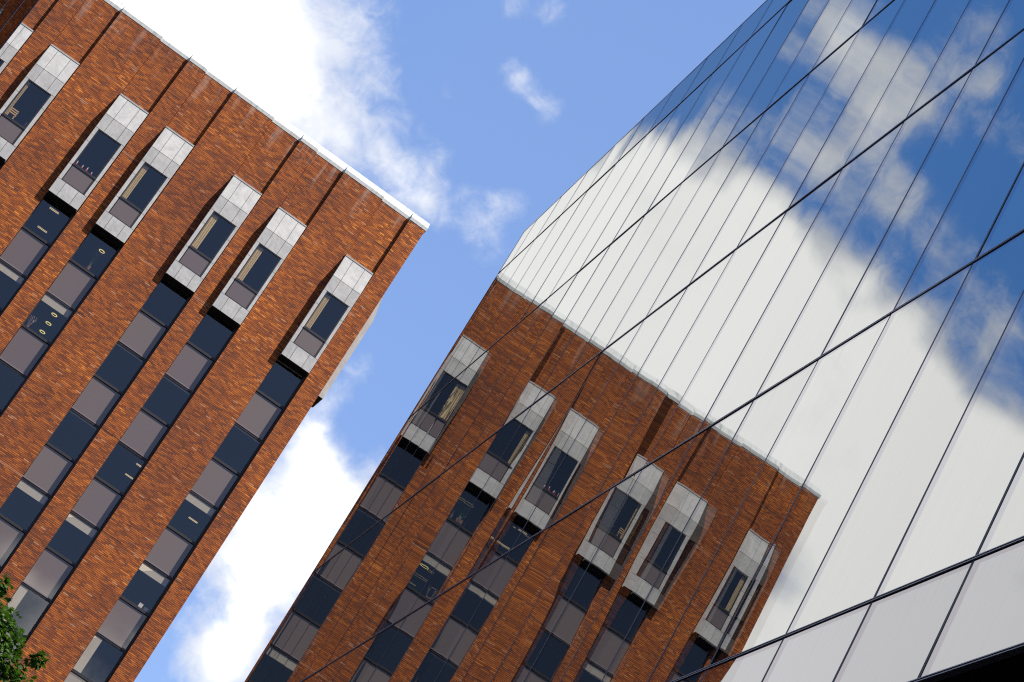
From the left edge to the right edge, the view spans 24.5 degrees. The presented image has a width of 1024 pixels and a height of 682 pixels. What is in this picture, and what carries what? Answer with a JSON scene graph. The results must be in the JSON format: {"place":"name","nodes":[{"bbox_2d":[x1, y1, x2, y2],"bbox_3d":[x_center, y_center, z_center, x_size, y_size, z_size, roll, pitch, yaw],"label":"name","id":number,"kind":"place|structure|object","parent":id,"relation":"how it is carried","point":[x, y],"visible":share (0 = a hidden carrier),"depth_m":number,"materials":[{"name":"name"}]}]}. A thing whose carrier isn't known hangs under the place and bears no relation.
{"place":"outdoors","nodes":[
{"label":"outdoors","id":0,"kind":"place"},
{"bbox_2d":[0,0,38,49],"bbox_3d":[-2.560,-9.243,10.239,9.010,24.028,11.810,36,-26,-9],"label":"brick building","id":1,"kind":"structure","parent":0,"point":[14,14],"depth_m":13.86,"materials":[{"name":"brown brick"}]},
{"bbox_2d":[0,573,49,681],"bbox_3d":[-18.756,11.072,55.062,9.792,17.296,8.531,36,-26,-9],"label":"maple tree","id":2,"kind":"object","parent":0,"point":[7,669],"visible":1,"depth_m":58.75,"materials":[{"name":"green plant"}]},
{"bbox_2d":[0,0,429,681],"bbox_3d":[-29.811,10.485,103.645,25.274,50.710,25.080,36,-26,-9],"label":"brick tower","id":3,"kind":"structure","parent":0,"point":[192,348],"depth_m":100.41,"materials":[{"name":"brick"}]},
{"bbox_2d":[7,107,18,118],"bbox_3d":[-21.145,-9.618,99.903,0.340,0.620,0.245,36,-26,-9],"label":"wooden chair","id":4,"kind":"object","parent":3,"relation":"on","point":[12,114],"visible":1,"depth_m":99.99,"materials":[{"name":"brown wood"}]},
{"bbox_2d":[0,259,27,316],"bbox_3d":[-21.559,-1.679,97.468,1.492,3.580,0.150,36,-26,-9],"label":"window","id":5,"kind":"structure","parent":3,"relation":"in","point":[5,268],"depth_m":98.14,"materials":[{"name":"black"}]},
{"bbox_2d":[0,359,27,416],"bbox_3d":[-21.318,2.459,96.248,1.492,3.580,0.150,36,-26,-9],"label":"window","id":6,"kind":"structure","parent":3,"relation":"in","point":[2,411],"depth_m":96.92,"materials":[{"name":"black"}]},
{"bbox_2d":[0,23,32,74],"bbox_3d":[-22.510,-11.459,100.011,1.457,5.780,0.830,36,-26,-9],"label":"bay window","id":7,"kind":"structure","parent":3,"relation":"in","point":[23,32],"depth_m":100.56,"materials":[{"name":"metal"}]},
{"bbox_2d":[0,477,52,567],"bbox_3d":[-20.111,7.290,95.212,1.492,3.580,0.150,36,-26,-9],"label":"window","id":8,"kind":"structure","parent":3,"relation":"in","point":[25,485],"depth_m":95.80,"materials":[{"name":"black"}]},
{"bbox_2d":[2,582,52,664],"bbox_3d":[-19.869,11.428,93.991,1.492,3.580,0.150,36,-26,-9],"label":"window","id":9,"kind":"structure","parent":3,"relation":"in","point":[20,593],"depth_m":94.49,"materials":[{"name":"black"}]},
{"bbox_2d":[26,315,36,326],"bbox_3d":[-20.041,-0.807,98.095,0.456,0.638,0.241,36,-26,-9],"label":"dry twigs","id":10,"kind":"object","parent":3,"relation":"on","point":[28,324],"visible":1,"depth_m":98.08,"materials":[{"name":"brown plant"}]},
{"bbox_2d":[0,44,79,165],"bbox_3d":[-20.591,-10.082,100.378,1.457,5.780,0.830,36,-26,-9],"label":"bay window","id":11,"kind":"structure","parent":3,"relation":"in","point":[54,68],"depth_m":100.47,"materials":[{"name":"metal"}]},
{"bbox_2d":[37,225,47,232],"bbox_3d":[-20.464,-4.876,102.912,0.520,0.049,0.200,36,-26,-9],"label":"strip lamp","id":12,"kind":"object","parent":3,"relation":"attached to","point":[42,228],"visible":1,"depth_m":102.86,"materials":[{"name":"grey"}]},
{"bbox_2d":[21,195,75,277],"bbox_3d":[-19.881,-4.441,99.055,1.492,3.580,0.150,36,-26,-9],"label":"window","id":13,"kind":"structure","parent":3,"relation":"in","point":[25,228],"depth_m":99.05,"materials":[{"name":"black"}]},
{"bbox_2d":[21,291,75,377],"bbox_3d":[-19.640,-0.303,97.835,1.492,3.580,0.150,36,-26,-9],"label":"window","id":14,"kind":"structure","parent":3,"relation":"in","point":[48,298],"depth_m":98.43,"materials":[{"name":"black"}]},
{"bbox_2d":[46,408,100,495],"bbox_3d":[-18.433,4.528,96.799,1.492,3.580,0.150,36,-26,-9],"label":"window","id":15,"kind":"structure","parent":3,"relation":"in","point":[77,414],"depth_m":97.02,"materials":[{"name":"black"}]},
{"bbox_2d":[46,510,101,601],"bbox_3d":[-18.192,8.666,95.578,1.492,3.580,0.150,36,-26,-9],"label":"window","id":16,"kind":"structure","parent":3,"relation":"in","point":[73,518],"depth_m":96.17,"materials":[{"name":"black"}]},
{"bbox_2d":[86,251,102,269],"bbox_3d":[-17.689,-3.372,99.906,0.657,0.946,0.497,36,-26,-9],"label":"potted plant","id":17,"kind":"object","parent":3,"relation":"on","point":[88,267],"visible":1,"depth_m":99.92,"materials":[{"name":"green plant"}]},
{"bbox_2d":[69,228,122,310],"bbox_3d":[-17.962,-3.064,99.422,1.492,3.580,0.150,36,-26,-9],"label":"window","id":18,"kind":"structure","parent":3,"relation":"in","point":[71,260],"depth_m":99.42,"materials":[{"name":"black"}]},
{"bbox_2d":[45,93,148,215],"bbox_3d":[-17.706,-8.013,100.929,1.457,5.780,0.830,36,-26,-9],"label":"bay window","id":19,"kind":"structure","parent":3,"relation":"in","point":[74,184],"depth_m":100.61,"materials":[{"name":"metal"}]},
{"bbox_2d":[71,632,126,681],"bbox_3d":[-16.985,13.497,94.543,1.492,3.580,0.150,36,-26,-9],"label":"window","id":20,"kind":"structure","parent":3,"relation":"in","point":[95,642],"depth_m":94.91,"materials":[{"name":"black"}]},
{"bbox_2d":[93,341,147,426],"bbox_3d":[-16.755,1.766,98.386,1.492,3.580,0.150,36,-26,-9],"label":"window","id":21,"kind":"structure","parent":3,"relation":"in","point":[121,345],"depth_m":98.60,"materials":[{"name":"black"}]},
{"bbox_2d":[94,441,148,529],"bbox_3d":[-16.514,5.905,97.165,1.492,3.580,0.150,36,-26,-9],"label":"window","id":22,"kind":"structure","parent":3,"relation":"in","point":[97,477],"depth_m":97.30,"materials":[{"name":"black"}]},
{"bbox_2d":[92,126,193,247],"bbox_3d":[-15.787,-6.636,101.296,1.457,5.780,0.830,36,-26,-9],"label":"bay window","id":23,"kind":"structure","parent":3,"relation":"in","point":[170,149],"depth_m":100.93,"materials":[{"name":"metal"}]},
{"bbox_2d":[119,560,173,650],"bbox_3d":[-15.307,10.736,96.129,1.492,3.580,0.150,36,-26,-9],"label":"window","id":24,"kind":"structure","parent":3,"relation":"in","point":[145,567],"depth_m":96.71,"materials":[{"name":"black"}]},
{"bbox_2d":[140,277,191,359],"bbox_3d":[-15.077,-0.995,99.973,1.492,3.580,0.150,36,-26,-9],"label":"window","id":25,"kind":"structure","parent":3,"relation":"in","point":[148,314],"depth_m":99.98,"materials":[{"name":"black"}]},
{"bbox_2d":[141,374,193,459],"bbox_3d":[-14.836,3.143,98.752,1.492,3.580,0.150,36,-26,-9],"label":"window","id":26,"kind":"structure","parent":3,"relation":"in","point":[170,379],"depth_m":98.96,"materials":[{"name":"black"}]},
{"bbox_2d":[166,490,219,578],"bbox_3d":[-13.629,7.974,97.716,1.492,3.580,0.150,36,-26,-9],"label":"window","id":27,"kind":"structure","parent":3,"relation":"in","point":[192,497],"depth_m":98.31,"materials":[{"name":"black"}]},
{"bbox_2d":[186,310,237,392],"bbox_3d":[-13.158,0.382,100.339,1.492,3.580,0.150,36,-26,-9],"label":"window","id":28,"kind":"structure","parent":3,"relation":"in","point":[188,342],"depth_m":100.34,"materials":[{"name":"black"}]},
{"bbox_2d":[162,175,261,296],"bbox_3d":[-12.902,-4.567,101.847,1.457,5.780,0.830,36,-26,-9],"label":"bay window","id":29,"kind":"structure","parent":3,"relation":"in","point":[234,204],"depth_m":101.48,"materials":[{"name":"metal"}]},
{"bbox_2d":[212,422,263,508],"bbox_3d":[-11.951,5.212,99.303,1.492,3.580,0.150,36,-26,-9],"label":"window","id":30,"kind":"structure","parent":3,"relation":"in","point":[239,427],"depth_m":99.51,"materials":[{"name":"black"}]},
{"bbox_2d":[208,207,306,329],"bbox_3d":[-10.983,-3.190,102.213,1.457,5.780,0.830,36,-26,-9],"label":"bay window","id":31,"kind":"structure","parent":3,"relation":"in","point":[237,298],"depth_m":101.85,"materials":[{"name":"metal"}]},
{"bbox_2d":[256,358,306,440],"bbox_3d":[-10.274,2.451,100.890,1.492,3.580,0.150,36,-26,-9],"label":"window","id":32,"kind":"structure","parent":3,"relation":"in","point":[261,393],"depth_m":100.92,"materials":[{"name":"black"}]},
{"bbox_2d":[277,254,372,377],"bbox_3d":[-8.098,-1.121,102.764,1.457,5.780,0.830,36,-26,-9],"label":"bay window","id":33,"kind":"structure","parent":3,"relation":"in","point":[343,289],"depth_m":102.42,"materials":[{"name":"metal"}]},
{"bbox_2d":[312,296,383,406],"bbox_3d":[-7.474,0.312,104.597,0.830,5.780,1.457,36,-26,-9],"label":"bay window","id":34,"kind":"structure","parent":3,"relation":"in","point":[339,368],"depth_m":103.76,"materials":[{"name":"metal"}]},
{"bbox_2d":[120,0,765,681],"label":"sky","id":35,"kind":"structure","parent":0,"point":[476,117],"materials":[{"name":"blue"}]},
{"bbox_2d":[245,0,1023,681],"bbox_3d":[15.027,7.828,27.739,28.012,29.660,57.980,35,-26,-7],"label":"glass office","id":36,"kind":"structure","parent":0,"point":[727,384],"depth_m":29.66,"materials":[{"name":"glass"},{"name":"metal"}]}
]}

